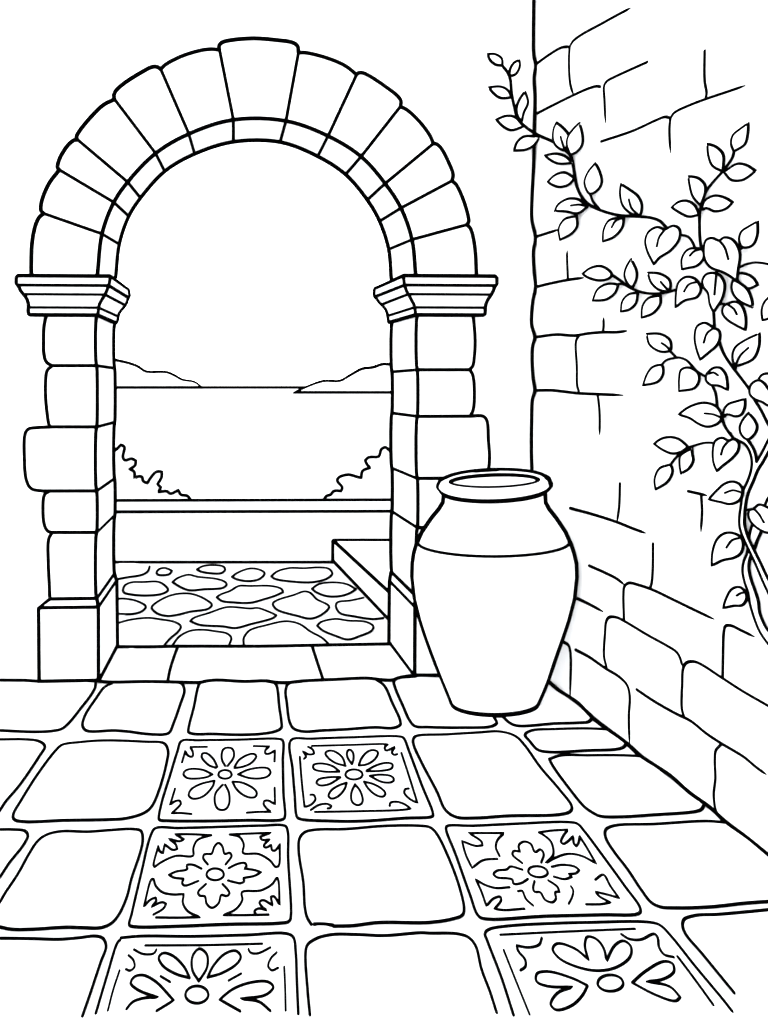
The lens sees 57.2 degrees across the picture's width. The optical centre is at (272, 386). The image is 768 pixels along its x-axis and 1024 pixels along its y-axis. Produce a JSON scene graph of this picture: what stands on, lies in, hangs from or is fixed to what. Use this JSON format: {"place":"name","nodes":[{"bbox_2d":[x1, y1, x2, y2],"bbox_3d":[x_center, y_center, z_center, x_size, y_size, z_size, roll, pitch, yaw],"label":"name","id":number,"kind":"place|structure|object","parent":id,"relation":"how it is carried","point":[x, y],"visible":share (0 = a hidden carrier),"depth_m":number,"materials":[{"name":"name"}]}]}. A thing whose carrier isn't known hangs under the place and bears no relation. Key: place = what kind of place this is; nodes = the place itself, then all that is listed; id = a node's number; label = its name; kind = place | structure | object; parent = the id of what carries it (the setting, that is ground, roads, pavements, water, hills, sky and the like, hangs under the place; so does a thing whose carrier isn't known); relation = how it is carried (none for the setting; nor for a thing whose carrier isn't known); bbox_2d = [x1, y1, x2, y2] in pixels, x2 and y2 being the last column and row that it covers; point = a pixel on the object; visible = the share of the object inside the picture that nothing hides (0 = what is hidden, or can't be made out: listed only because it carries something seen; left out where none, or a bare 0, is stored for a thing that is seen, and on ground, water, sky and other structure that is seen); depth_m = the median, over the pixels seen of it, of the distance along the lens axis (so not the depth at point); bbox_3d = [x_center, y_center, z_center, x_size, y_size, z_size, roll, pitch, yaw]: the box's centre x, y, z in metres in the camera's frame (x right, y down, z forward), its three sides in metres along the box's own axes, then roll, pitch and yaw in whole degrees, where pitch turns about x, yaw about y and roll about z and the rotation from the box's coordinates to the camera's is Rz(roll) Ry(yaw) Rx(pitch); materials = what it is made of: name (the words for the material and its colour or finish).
{"place":"outdoors","nodes":[
{"label":"outdoors","id":0,"kind":"place"},
{"bbox_2d":[116,358,202,388],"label":"hills","id":1,"kind":"structure","parent":0,"point":[131,375],"depth_m":2593.71,"materials":[{"name":"white"}]},
{"bbox_2d":[116,563,386,648],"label":"path","id":2,"kind":"structure","parent":0,"point":[163,604],"depth_m":5.01,"materials":[{"name":"white stone"}]},
{"bbox_2d":[116,498,389,563],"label":"parapet wall","id":3,"kind":"structure","parent":2,"relation":"on","point":[238,531],"depth_m":6.31,"materials":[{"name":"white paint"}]},
{"bbox_2d":[331,538,388,619],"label":"stone kerb","id":4,"kind":"structure","parent":2,"relation":"on","point":[361,565],"depth_m":5.63,"materials":[{"name":"white stone"}]},
{"bbox_2d":[116,386,389,498],"bbox_3d":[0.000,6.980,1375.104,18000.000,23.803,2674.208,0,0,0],"label":"sea","id":5,"kind":"structure","parent":0,"point":[245,442],"depth_m":108.12,"materials":[{"name":"liquid"}]},
{"bbox_2d":[116,142,389,385],"label":"sky","id":6,"kind":"structure","parent":0,"point":[244,264],"materials":[{"name":"white"}]},
{"bbox_2d":[293,362,389,393],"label":"headland","id":7,"kind":"structure","parent":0,"point":[374,379],"depth_m":782.59,"materials":[{"name":"white"}]},
{"bbox_2d":[0,675,767,1023],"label":"floor","id":8,"kind":"structure","parent":0,"point":[412,849],"depth_m":2.29,"materials":[{"name":"white tile"}]},
{"bbox_2d":[14,273,130,682],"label":"stone pillar","id":9,"kind":"structure","parent":8,"relation":"on","point":[69,459],"depth_m":3.75,"materials":[{"name":"white stone"}]},
{"bbox_2d":[29,36,478,279],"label":"stone arch","id":10,"kind":"structure","parent":9,"relation":"on","point":[138,135],"depth_m":3.80,"materials":[{"name":"white stone"}]},
{"bbox_2d":[97,642,437,683],"bbox_3d":[-0.022,1.588,3.993,1.906,0.024,0.584,0,0,0],"label":"threshold","id":11,"kind":"object","parent":8,"relation":"on","point":[245,663],"visible":0.96,"depth_m":3.98,"materials":[{"name":"white stone"}]},
{"bbox_2d":[0,0,536,682],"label":"plaster wall","id":12,"kind":"structure","parent":8,"relation":"on","point":[66,66],"depth_m":3.83,"materials":[{"name":"white"}]},
{"bbox_2d":[372,273,498,673],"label":"stone pillar","id":13,"kind":"structure","parent":8,"relation":"on","point":[438,428],"depth_m":3.83,"materials":[{"name":"white stone"}]},
{"bbox_2d":[410,467,578,717],"bbox_3d":[1.111,1.023,3.433,0.841,1.185,0.552,0,0,-23],"label":"clay jar","id":14,"kind":"object","parent":8,"relation":"on","point":[494,575],"visible":1,"depth_m":3.26,"materials":[{"name":"white ceramic"}]},
{"bbox_2d":[535,0,767,856],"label":"stone wall","id":15,"kind":"structure","parent":8,"relation":"on","point":[662,664],"depth_m":2.93,"materials":[{"name":"white stone"}]},
{"bbox_2d":[486,52,767,644],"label":"climbing vine","id":16,"kind":"object","parent":15,"relation":"attached to","point":[722,254],"visible":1,"depth_m":2.60,"materials":[{"name":"white plant"}]},
{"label":"ground","id":17,"kind":"structure","parent":0,"visible":0},
{"bbox_2d":[116,443,193,498],"bbox_3d":[-1.479,1.132,7.541,1.370,1.080,0.518,0,0,0],"label":"bush","id":18,"kind":"object","parent":17,"relation":"on","point":[135,480],"visible":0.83,"depth_m":7.30,"materials":[{"name":"white plant"}]},
{"bbox_2d":[323,446,389,497],"bbox_3d":[1.119,1.146,7.541,1.328,1.052,0.518,0,0,0],"label":"bush","id":19,"kind":"object","parent":17,"relation":"on","point":[369,477],"visible":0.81,"depth_m":7.30,"materials":[{"name":"white plant"}]}
]}

